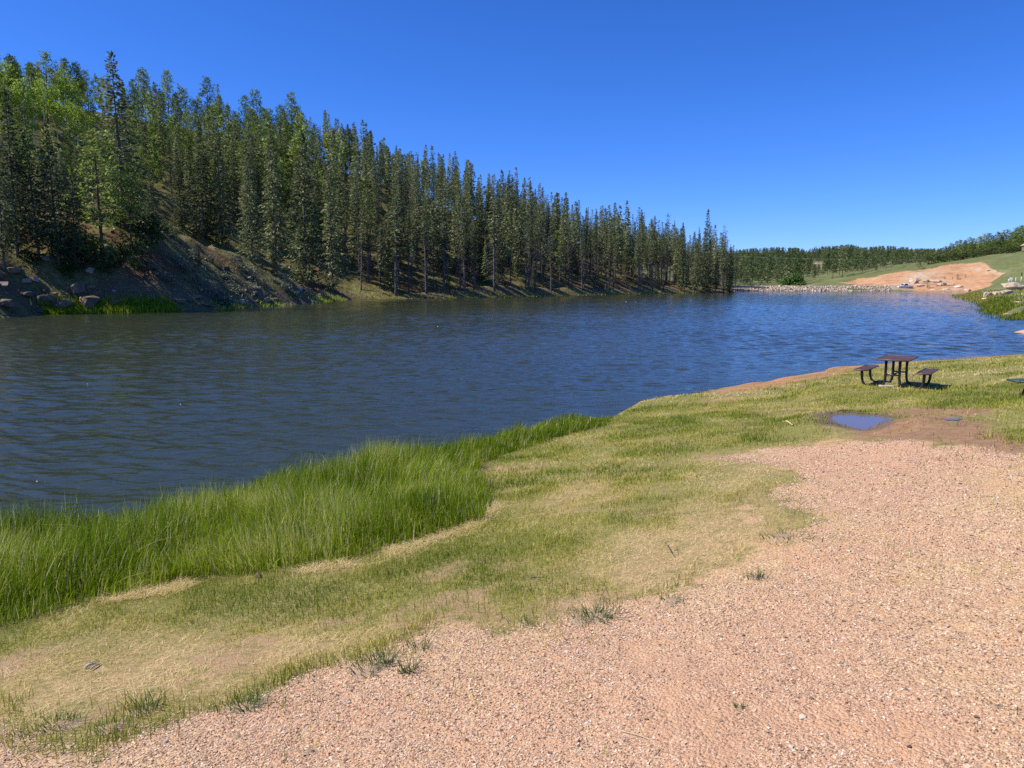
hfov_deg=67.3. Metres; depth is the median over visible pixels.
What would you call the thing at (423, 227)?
spruce tree
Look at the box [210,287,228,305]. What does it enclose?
shrub
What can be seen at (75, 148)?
spruce tree
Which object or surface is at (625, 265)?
spruce tree
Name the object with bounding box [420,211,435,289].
spruce tree
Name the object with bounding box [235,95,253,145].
pine tree
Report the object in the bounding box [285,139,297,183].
pine tree
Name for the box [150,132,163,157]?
pine tree
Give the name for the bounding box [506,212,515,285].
spruce tree
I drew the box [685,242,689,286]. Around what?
spruce tree
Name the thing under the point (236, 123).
pine tree
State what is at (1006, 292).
boulder
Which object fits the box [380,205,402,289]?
spruce tree
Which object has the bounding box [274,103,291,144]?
pine tree
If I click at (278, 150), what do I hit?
pine tree
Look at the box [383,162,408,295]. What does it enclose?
spruce tree
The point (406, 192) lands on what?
spruce tree
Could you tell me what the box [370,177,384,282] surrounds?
spruce tree
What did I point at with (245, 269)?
shrub
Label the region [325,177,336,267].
spruce tree
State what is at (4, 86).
aspen tree
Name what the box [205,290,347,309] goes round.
shore grass
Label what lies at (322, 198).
spruce tree
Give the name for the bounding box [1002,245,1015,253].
shrub
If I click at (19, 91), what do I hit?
aspen tree
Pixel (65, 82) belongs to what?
aspen tree
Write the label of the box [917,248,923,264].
pine tree
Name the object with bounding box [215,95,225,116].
pine tree
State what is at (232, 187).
spruce tree
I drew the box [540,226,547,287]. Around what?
spruce tree
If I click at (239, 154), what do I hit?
pine tree
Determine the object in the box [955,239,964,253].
pine tree
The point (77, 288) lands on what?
boulder
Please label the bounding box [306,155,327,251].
spruce tree
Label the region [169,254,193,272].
shrub
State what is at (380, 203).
spruce tree
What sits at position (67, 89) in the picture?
aspen tree
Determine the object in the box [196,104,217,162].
pine tree
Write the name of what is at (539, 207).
spruce tree
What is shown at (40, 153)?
spruce tree
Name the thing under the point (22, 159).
pine tree
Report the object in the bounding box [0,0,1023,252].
sky
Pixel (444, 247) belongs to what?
spruce tree
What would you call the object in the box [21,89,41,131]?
aspen tree
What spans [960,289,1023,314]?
meadow grass
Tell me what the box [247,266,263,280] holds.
shrub
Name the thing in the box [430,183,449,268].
spruce tree
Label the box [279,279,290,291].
shrub
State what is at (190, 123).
pine tree
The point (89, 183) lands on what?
spruce tree
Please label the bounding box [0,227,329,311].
bank rubble
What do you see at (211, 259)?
shrub
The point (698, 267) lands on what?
spruce tree
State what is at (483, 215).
spruce tree
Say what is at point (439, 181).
spruce tree
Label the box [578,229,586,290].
spruce tree
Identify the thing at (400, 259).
spruce tree
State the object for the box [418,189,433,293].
spruce tree
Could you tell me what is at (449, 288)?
spruce tree
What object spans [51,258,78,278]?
shrub
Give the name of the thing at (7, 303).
boulder
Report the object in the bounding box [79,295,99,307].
boulder
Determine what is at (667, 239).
spruce tree
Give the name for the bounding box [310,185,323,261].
spruce tree
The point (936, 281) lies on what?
boulder
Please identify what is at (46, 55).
pine tree
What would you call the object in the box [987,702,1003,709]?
weed
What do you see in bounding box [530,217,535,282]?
spruce tree
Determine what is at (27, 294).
boulder
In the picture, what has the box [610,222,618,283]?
spruce tree
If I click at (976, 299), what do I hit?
shore grass
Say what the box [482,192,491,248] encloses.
spruce tree
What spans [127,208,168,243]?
shrub
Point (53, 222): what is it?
shrub
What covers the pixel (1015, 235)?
pine tree
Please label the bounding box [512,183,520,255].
spruce tree
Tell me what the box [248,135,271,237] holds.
spruce tree
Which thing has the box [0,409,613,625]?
tall grass
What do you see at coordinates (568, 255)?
spruce tree
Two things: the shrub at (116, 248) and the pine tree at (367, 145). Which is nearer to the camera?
the shrub at (116, 248)
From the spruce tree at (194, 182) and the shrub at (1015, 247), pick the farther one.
the shrub at (1015, 247)
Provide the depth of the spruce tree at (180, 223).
132.22 m
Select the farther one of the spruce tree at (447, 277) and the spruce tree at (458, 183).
the spruce tree at (458, 183)
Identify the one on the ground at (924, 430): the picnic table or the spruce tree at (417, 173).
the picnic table
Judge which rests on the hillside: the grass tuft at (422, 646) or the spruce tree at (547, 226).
the spruce tree at (547, 226)
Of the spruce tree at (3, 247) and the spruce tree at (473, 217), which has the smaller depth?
the spruce tree at (3, 247)
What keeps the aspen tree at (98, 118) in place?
on the hillside
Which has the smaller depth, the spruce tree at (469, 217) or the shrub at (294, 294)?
the shrub at (294, 294)
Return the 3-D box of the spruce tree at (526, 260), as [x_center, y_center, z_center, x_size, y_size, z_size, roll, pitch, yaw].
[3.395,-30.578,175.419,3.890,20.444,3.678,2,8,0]
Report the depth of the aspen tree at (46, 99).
143.32 m
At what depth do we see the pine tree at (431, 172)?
211.99 m
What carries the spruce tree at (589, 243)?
on the hillside
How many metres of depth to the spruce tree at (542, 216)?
188.52 m
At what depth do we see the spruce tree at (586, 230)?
200.54 m
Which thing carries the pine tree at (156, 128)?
on the hillside
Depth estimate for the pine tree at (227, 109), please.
186.15 m
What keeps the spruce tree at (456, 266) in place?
on the hillside
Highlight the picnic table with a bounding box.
[854,355,938,388]
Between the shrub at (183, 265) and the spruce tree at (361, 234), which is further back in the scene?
the spruce tree at (361, 234)
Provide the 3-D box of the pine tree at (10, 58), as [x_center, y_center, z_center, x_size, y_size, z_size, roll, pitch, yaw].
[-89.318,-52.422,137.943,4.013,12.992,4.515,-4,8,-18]
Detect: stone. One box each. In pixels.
[232,732,242,739]
[303,748,317,758]
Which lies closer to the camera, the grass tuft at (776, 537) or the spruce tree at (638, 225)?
the grass tuft at (776, 537)
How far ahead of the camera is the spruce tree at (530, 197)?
170.73 m
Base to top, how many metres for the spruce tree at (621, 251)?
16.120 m
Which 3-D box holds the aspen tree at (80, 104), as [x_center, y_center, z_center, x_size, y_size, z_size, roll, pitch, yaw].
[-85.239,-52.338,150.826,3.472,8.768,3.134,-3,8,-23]
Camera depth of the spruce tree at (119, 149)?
85.89 m
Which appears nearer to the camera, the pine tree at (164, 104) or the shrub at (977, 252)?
the pine tree at (164, 104)
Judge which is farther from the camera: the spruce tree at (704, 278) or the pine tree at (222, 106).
the spruce tree at (704, 278)
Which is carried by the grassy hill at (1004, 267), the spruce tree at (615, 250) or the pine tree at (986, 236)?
the pine tree at (986, 236)
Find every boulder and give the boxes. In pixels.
[0,299,15,306]
[7,267,20,272]
[20,292,33,296]
[36,294,55,301]
[51,300,73,307]
[66,283,85,294]
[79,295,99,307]
[110,299,120,303]
[204,302,211,306]
[909,280,918,283]
[930,280,941,282]
[937,282,946,285]
[983,292,992,296]
[999,290,1012,294]
[1001,282,1022,289]
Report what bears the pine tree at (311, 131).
on the hillside
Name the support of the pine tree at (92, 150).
on the hillside
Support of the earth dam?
on the grassy hill at (1004, 267)
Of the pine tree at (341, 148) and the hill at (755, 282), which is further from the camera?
the hill at (755, 282)
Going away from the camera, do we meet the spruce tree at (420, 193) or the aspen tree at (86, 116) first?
the aspen tree at (86, 116)
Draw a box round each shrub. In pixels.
[17,246,44,264]
[20,210,75,245]
[39,233,71,249]
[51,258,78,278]
[53,224,105,269]
[63,217,90,235]
[85,232,107,246]
[91,233,158,271]
[92,258,114,275]
[101,240,129,257]
[118,228,159,255]
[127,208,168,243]
[147,261,164,270]
[158,271,175,284]
[159,219,176,235]
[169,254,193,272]
[186,245,198,259]
[192,273,215,294]
[203,253,216,262]
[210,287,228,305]
[215,262,224,269]
[217,293,236,306]
[221,271,231,279]
[226,279,242,295]
[234,256,253,273]
[243,281,260,290]
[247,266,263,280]
[260,278,269,285]
[269,273,279,282]
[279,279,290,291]
[283,281,300,297]
[923,254,939,264]
[935,254,946,262]
[940,253,955,261]
[949,251,963,260]
[960,252,968,259]
[965,251,976,258]
[971,248,985,257]
[983,243,1003,254]
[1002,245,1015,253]
[1006,241,1021,251]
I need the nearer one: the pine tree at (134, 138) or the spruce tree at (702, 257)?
the pine tree at (134, 138)
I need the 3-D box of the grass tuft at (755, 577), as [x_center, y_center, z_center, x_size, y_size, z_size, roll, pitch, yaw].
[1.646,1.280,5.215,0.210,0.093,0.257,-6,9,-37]
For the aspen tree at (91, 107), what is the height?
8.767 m
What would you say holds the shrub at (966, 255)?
on the grassy hill at (1004, 267)
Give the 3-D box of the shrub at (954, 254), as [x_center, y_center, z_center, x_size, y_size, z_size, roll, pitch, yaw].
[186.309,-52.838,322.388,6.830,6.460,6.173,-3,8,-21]
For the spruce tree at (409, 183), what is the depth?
180.46 m
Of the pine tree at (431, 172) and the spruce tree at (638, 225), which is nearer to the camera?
the pine tree at (431, 172)
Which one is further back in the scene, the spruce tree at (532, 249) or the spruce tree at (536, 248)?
the spruce tree at (532, 249)
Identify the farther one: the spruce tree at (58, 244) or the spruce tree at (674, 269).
the spruce tree at (674, 269)
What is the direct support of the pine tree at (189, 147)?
on the hillside
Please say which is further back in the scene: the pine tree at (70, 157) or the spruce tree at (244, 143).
the spruce tree at (244, 143)
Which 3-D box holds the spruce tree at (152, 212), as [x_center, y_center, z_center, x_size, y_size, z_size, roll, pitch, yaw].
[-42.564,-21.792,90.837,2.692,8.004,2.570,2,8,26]
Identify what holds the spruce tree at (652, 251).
on the hillside
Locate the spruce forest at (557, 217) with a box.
[1,63,735,276]
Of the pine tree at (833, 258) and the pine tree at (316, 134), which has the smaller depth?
the pine tree at (316, 134)
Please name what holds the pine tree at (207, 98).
on the hillside
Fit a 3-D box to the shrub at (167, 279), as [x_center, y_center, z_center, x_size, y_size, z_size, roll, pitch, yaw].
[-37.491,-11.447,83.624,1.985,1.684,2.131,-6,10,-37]
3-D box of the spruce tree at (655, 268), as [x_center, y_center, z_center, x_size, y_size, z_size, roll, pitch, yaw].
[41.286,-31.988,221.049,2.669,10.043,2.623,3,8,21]
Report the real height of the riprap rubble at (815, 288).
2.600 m
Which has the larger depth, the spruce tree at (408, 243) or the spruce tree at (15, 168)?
the spruce tree at (408, 243)
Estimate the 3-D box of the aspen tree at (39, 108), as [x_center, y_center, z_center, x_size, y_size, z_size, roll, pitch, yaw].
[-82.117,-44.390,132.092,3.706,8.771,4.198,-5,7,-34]
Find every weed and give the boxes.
[732,700,747,710]
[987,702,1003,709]
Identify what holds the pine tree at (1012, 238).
on the grassy hill at (1004, 267)
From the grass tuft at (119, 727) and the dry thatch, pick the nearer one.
the grass tuft at (119, 727)
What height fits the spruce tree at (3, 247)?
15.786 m
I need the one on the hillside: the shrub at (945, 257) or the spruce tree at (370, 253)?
the spruce tree at (370, 253)
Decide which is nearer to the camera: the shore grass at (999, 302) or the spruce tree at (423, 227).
the shore grass at (999, 302)
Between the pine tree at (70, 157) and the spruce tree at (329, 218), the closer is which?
the pine tree at (70, 157)
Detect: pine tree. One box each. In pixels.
[0,54,26,126]
[0,68,7,107]
[5,136,31,200]
[12,135,26,197]
[13,62,26,97]
[16,117,35,175]
[22,62,40,122]
[25,50,62,127]
[54,125,140,255]
[57,58,70,118]
[60,128,76,163]
[62,147,73,180]
[67,61,85,102]
[80,69,98,109]
[87,138,97,182]
[93,157,109,189]
[105,165,152,248]
[121,118,147,183]
[124,78,146,124]
[130,89,141,118]
[133,147,151,199]
[135,67,152,123]
[144,119,159,156]
[147,83,167,119]
[147,113,164,143]
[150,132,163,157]
[157,91,169,127]
[159,69,177,116]
[164,127,182,181]
[169,94,182,148]
[173,144,191,188]
[175,115,193,172]
[178,88,198,122]
[180,135,195,190]
[181,107,195,139]
[185,114,198,158]
[187,99,202,125]
[196,76,215,117]
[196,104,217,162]
[202,115,221,162]
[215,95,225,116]
[219,104,237,147]
[227,119,246,173]
[230,114,243,137]
[232,142,251,207]
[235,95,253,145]
[242,106,254,134]
[245,89,266,132]
[248,117,263,172]
[248,126,265,182]
[252,115,263,138]
[253,143,264,192]
[261,107,270,127]
[261,108,280,139]
[265,138,287,185]
[265,172,285,235]
[266,130,285,159]
[269,167,289,231]
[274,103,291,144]
[281,91,302,144]
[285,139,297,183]
[292,105,309,148]
[299,119,313,157]
[308,123,321,152]
[329,153,342,188]
[337,128,349,180]
[341,129,357,173]
[361,133,374,158]
[375,139,387,180]
[380,145,392,180]
[418,160,432,188]
[428,164,437,193]
[550,230,566,284]
[738,251,744,274]
[828,249,837,278]
[834,245,842,274]
[837,245,847,277]
[875,245,880,267]
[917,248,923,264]
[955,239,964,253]
[966,237,973,250]
[970,238,978,250]
[974,236,983,251]
[977,233,988,250]
[981,233,993,254]
[988,236,998,248]
[994,232,1002,251]
[996,234,1004,245]
[999,233,1008,250]
[1001,228,1010,252]
[1004,231,1019,250]
[1007,228,1022,247]
[1011,225,1023,243]
[1015,234,1023,249]
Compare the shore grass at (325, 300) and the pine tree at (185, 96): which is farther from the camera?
the pine tree at (185, 96)
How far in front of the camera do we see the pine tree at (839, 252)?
344.64 m
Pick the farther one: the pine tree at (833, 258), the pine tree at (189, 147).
the pine tree at (833, 258)
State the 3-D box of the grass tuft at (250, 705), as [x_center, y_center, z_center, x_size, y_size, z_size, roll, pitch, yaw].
[-1.371,1.629,4.003,0.434,0.152,0.316,-6,9,-36]
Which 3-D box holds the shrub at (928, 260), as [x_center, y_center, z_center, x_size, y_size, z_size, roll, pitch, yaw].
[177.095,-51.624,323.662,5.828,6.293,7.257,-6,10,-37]
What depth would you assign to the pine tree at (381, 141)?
205.00 m
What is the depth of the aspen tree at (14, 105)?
131.33 m
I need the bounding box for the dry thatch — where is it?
[94,498,515,603]
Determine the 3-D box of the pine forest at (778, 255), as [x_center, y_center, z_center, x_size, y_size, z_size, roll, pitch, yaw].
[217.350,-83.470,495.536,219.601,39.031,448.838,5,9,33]
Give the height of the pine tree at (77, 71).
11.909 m
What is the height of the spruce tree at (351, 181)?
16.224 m
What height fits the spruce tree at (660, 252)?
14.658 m
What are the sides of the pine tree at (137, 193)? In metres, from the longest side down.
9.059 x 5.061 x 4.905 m
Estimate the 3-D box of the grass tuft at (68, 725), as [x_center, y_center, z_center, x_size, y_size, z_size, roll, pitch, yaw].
[-2.303,1.714,3.918,0.436,0.110,0.343,-3,8,-21]
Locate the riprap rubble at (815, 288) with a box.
[724,285,891,290]
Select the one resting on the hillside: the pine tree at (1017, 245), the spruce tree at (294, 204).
the spruce tree at (294, 204)
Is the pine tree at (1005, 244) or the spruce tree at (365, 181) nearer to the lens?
the spruce tree at (365, 181)
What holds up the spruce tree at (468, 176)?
on the hillside
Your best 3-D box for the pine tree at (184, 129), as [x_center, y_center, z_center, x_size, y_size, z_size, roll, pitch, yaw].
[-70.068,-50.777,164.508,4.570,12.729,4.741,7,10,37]
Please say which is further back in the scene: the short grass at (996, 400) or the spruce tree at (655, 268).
the spruce tree at (655, 268)
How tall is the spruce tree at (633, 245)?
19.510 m
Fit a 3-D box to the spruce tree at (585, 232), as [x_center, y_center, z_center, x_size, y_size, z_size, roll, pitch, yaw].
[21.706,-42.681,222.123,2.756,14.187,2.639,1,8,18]
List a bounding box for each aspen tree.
[0,60,18,121]
[0,70,11,120]
[0,84,26,130]
[0,102,9,132]
[8,75,30,106]
[9,75,35,124]
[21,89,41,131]
[23,99,44,146]
[30,73,59,127]
[36,86,61,132]
[46,93,62,138]
[50,98,81,144]
[51,68,79,125]
[52,77,72,131]
[59,74,84,128]
[60,84,81,136]
[66,103,87,144]
[67,95,84,137]
[75,113,95,141]
[83,98,97,128]
[87,112,103,135]
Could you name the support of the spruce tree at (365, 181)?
on the hillside
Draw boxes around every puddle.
[832,414,895,428]
[944,418,962,419]
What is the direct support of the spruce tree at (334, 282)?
on the hillside
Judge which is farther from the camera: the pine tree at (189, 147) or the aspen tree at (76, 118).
the pine tree at (189, 147)
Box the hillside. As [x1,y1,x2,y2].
[0,90,734,317]
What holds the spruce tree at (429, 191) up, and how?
on the hillside
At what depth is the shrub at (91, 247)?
80.73 m
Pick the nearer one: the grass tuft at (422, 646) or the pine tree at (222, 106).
the grass tuft at (422, 646)
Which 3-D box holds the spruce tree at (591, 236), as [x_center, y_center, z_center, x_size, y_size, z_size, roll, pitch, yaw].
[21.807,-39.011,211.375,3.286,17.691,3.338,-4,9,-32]
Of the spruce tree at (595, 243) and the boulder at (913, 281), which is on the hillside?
the spruce tree at (595, 243)
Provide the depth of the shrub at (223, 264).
98.59 m
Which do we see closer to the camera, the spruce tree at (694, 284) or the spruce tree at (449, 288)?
the spruce tree at (449, 288)
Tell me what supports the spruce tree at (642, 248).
on the hillside
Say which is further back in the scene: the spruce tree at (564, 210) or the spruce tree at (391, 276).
the spruce tree at (564, 210)
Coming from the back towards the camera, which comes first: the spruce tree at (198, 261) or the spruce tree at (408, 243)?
the spruce tree at (408, 243)
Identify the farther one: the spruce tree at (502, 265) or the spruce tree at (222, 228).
the spruce tree at (502, 265)
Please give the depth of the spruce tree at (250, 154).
148.93 m
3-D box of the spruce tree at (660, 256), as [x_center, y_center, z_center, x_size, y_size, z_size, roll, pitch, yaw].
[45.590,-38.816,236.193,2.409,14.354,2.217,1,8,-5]
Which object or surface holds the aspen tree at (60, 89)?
on the hillside
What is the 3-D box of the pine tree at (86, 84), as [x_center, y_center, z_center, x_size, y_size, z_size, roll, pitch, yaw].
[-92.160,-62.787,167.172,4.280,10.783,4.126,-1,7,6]
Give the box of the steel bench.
[1006,378,1023,395]
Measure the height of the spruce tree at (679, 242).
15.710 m
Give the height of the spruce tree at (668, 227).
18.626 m
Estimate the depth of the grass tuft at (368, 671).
4.26 m
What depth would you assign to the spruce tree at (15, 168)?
109.28 m
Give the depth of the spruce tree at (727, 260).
247.81 m
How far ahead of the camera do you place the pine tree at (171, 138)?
152.31 m
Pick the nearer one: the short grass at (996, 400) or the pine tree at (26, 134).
the short grass at (996, 400)
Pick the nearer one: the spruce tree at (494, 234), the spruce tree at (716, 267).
the spruce tree at (494, 234)
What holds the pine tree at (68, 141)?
on the hillside
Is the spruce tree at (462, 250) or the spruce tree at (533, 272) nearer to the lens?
the spruce tree at (462, 250)
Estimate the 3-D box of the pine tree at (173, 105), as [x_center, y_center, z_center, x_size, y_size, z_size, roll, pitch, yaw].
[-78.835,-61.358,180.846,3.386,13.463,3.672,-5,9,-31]
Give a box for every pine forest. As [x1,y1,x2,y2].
[717,241,1005,285]
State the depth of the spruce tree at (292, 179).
154.46 m
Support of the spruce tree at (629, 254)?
on the hillside
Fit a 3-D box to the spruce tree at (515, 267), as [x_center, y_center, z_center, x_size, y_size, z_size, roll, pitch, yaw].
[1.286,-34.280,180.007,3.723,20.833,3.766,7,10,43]
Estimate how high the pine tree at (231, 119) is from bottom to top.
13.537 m
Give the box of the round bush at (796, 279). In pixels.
[777,272,807,285]
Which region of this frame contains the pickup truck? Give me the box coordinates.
[897,284,913,288]
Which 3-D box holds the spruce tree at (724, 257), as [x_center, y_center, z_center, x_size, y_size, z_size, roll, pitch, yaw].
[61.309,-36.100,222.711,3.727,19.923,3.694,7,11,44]
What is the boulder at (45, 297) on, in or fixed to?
on the hillside
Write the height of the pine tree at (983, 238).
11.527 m
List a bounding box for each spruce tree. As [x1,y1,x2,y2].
[0,88,38,257]
[0,134,22,270]
[1,127,18,213]
[6,130,27,206]
[16,104,52,260]
[32,120,79,262]
[36,138,48,212]
[56,157,69,211]
[59,167,89,266]
[69,153,80,209]
[70,150,88,220]
[73,139,84,192]
[84,142,92,201]
[94,51,156,227]
[142,165,164,228]
[164,134,176,211]
[168,149,191,231]
[184,119,219,239]
[197,248,201,265]
[201,124,239,247]
[215,184,222,219]
[225,145,244,223]
[234,150,267,263]
[235,126,256,235]
[246,131,255,223]
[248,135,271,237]
[257,121,294,272]
[270,248,277,274]
[280,129,330,283]
[284,158,307,246]
[285,162,307,254]
[306,145,321,246]
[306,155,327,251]
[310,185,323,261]
[315,159,349,292]
[320,179,324,242]
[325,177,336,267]
[337,153,349,251]
[340,186,352,268]
[349,170,355,244]
[353,165,363,274]
[354,195,367,289]
[359,187,376,282]
[363,165,370,227]
[366,199,375,271]
[370,162,382,251]
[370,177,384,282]
[371,166,386,268]
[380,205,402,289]
[382,218,386,276]
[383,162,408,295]
[391,181,404,280]
[393,216,404,263]
[397,154,405,224]
[401,161,408,245]
[401,206,416,293]
[406,162,412,221]
[406,180,420,271]
[411,152,422,240]
[416,198,431,273]
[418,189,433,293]
[419,176,426,221]
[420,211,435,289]
[424,171,435,249]
[429,200,438,288]
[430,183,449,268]
[431,165,435,219]
[432,163,442,220]
[434,190,453,289]
[445,263,449,289]
[447,276,450,292]
[449,185,466,273]
[453,188,466,282]
[453,211,464,287]
[454,167,462,237]
[458,205,467,293]
[461,186,472,274]
[464,164,475,233]
[465,190,476,280]
[466,207,480,285]
[469,206,484,286]
[469,220,477,286]
[469,233,479,292]
[475,185,496,282]
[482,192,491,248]
[483,174,503,291]
[491,212,506,282]
[492,193,504,272]
[498,173,506,225]
[500,177,517,264]
[501,234,505,285]
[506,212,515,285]
[509,185,515,251]
[511,193,525,278]
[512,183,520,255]
[514,198,522,265]
[519,205,532,286]
[522,187,536,285]
[525,213,534,291]
[526,198,535,270]
[528,207,543,290]
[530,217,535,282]
[530,262,534,287]
[532,206,539,268]
[533,189,538,244]
[536,184,543,250]
[536,209,543,278]
[538,201,548,274]
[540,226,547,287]
[543,195,551,254]
[545,204,549,263]
[546,216,556,291]
[546,239,553,273]
[547,205,551,249]
[555,229,565,290]
[562,198,569,260]
[562,210,569,277]
[563,224,573,286]
[566,211,579,286]
[567,215,579,285]
[574,200,581,271]
[575,256,577,273]
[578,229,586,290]
[579,215,584,271]
[579,225,587,287]
[580,215,591,280]
[584,211,589,258]
[586,210,593,271]
[587,223,591,278]
[588,215,599,288]
[589,233,597,287]
[592,259,598,286]
[593,206,604,278]
[596,209,614,287]
[603,228,613,289]
[608,225,612,283]
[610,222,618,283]
[611,204,616,266]
[611,231,618,286]
[612,218,618,276]
[616,222,625,274]
[621,233,630,286]
[626,221,634,274]
[627,225,632,276]
[630,214,636,280]
[634,207,640,271]
[634,232,642,287]
[636,209,646,284]
[636,220,646,283]
[643,230,650,285]
[647,225,658,290]
[648,216,658,285]
[653,255,659,285]
[655,220,664,277]
[657,236,662,278]
[658,235,663,274]
[658,237,667,290]
[659,230,666,281]
[662,232,668,284]
[663,213,672,279]
[664,222,671,280]
[668,229,672,280]
[669,220,677,281]
[670,247,677,284]
[672,248,676,283]
[675,222,687,290]
[676,236,683,281]
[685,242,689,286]
[685,244,689,273]
[685,263,690,284]
[687,239,691,279]
[689,232,701,282]
[689,239,700,291]
[697,209,714,291]
[697,244,702,284]
[700,245,705,274]
[703,238,715,283]
[711,252,720,291]
[718,225,728,291]
[722,247,735,291]
[724,239,728,286]
[734,248,737,286]
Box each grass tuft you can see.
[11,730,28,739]
[21,700,108,739]
[78,708,140,736]
[115,682,168,716]
[212,682,293,719]
[343,649,393,678]
[358,643,406,667]
[390,649,421,674]
[401,629,439,654]
[505,613,537,626]
[564,610,591,625]
[570,592,632,623]
[657,593,687,605]
[740,567,770,580]
[754,522,822,546]
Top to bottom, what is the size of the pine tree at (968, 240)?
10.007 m
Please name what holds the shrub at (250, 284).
on the hillside
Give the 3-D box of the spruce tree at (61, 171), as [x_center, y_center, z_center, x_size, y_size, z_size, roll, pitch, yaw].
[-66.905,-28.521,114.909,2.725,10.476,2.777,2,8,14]
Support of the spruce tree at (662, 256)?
on the hillside
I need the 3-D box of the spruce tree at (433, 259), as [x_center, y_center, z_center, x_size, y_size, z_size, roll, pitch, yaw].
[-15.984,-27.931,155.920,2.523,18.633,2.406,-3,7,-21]
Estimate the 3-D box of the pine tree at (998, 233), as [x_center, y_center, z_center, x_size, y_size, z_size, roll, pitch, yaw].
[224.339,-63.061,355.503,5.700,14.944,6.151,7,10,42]
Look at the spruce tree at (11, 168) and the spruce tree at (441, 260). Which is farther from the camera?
the spruce tree at (441, 260)
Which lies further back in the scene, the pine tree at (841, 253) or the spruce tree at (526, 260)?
the pine tree at (841, 253)
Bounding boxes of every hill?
[579,249,944,285]
[753,251,1023,333]
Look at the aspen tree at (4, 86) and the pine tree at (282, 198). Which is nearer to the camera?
the aspen tree at (4, 86)
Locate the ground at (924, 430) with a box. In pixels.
[0,354,1023,767]
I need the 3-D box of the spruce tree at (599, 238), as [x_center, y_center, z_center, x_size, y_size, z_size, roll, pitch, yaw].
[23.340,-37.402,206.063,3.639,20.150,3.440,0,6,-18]
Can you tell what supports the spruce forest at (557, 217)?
on the hillside
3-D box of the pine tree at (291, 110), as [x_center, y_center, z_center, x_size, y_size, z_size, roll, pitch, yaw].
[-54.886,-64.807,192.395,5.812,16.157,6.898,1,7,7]
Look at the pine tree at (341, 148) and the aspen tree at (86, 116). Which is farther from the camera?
the pine tree at (341, 148)
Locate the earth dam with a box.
[736,285,914,290]
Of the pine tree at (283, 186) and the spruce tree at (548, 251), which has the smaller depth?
the pine tree at (283, 186)
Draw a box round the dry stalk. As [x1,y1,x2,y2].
[621,731,667,751]
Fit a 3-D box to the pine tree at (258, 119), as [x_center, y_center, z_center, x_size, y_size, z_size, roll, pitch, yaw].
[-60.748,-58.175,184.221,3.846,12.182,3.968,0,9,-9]
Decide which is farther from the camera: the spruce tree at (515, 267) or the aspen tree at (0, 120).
the spruce tree at (515, 267)
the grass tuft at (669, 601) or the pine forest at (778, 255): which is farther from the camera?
the pine forest at (778, 255)
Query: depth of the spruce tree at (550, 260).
192.31 m
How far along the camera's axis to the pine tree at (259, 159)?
167.46 m
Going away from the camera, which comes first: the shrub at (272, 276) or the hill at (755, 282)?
the shrub at (272, 276)
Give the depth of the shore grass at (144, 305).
79.10 m
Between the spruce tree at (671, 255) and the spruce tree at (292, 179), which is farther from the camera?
the spruce tree at (671, 255)
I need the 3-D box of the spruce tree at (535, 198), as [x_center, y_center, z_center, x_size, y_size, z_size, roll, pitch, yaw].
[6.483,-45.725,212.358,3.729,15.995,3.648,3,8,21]
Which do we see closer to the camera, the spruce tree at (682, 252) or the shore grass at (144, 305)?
the shore grass at (144, 305)
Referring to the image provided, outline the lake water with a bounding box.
[0,291,1023,523]
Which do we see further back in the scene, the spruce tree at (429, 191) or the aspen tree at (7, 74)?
the spruce tree at (429, 191)
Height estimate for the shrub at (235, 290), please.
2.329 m
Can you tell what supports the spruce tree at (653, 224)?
on the hillside
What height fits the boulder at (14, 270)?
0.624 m
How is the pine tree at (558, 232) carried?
on the hillside
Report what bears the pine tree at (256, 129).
on the hillside
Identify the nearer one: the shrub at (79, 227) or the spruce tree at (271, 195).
the shrub at (79, 227)
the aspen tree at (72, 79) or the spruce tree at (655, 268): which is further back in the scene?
the spruce tree at (655, 268)
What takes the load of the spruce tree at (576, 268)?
on the hillside
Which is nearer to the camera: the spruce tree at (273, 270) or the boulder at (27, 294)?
the boulder at (27, 294)
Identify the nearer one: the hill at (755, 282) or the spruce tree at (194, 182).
the spruce tree at (194, 182)
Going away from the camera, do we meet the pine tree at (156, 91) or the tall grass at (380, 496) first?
the tall grass at (380, 496)
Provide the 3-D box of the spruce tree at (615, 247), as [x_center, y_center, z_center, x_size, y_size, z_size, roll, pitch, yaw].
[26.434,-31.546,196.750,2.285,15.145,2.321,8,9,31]
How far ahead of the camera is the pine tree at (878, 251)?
331.52 m
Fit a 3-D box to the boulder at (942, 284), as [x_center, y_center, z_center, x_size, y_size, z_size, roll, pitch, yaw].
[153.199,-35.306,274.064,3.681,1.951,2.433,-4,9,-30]
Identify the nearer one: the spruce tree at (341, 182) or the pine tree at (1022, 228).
the spruce tree at (341, 182)
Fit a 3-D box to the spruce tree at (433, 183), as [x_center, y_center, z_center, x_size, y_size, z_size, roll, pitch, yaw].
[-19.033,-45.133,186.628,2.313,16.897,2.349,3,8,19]
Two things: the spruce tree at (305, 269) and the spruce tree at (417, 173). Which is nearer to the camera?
the spruce tree at (305, 269)
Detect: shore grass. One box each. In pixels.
[30,288,183,314]
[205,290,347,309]
[358,287,708,298]
[948,292,1003,303]
[966,294,1023,320]
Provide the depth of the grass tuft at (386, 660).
4.37 m
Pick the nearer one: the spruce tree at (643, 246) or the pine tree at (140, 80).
the pine tree at (140, 80)
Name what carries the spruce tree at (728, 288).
on the hillside
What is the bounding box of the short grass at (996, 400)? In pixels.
[0,354,1023,767]

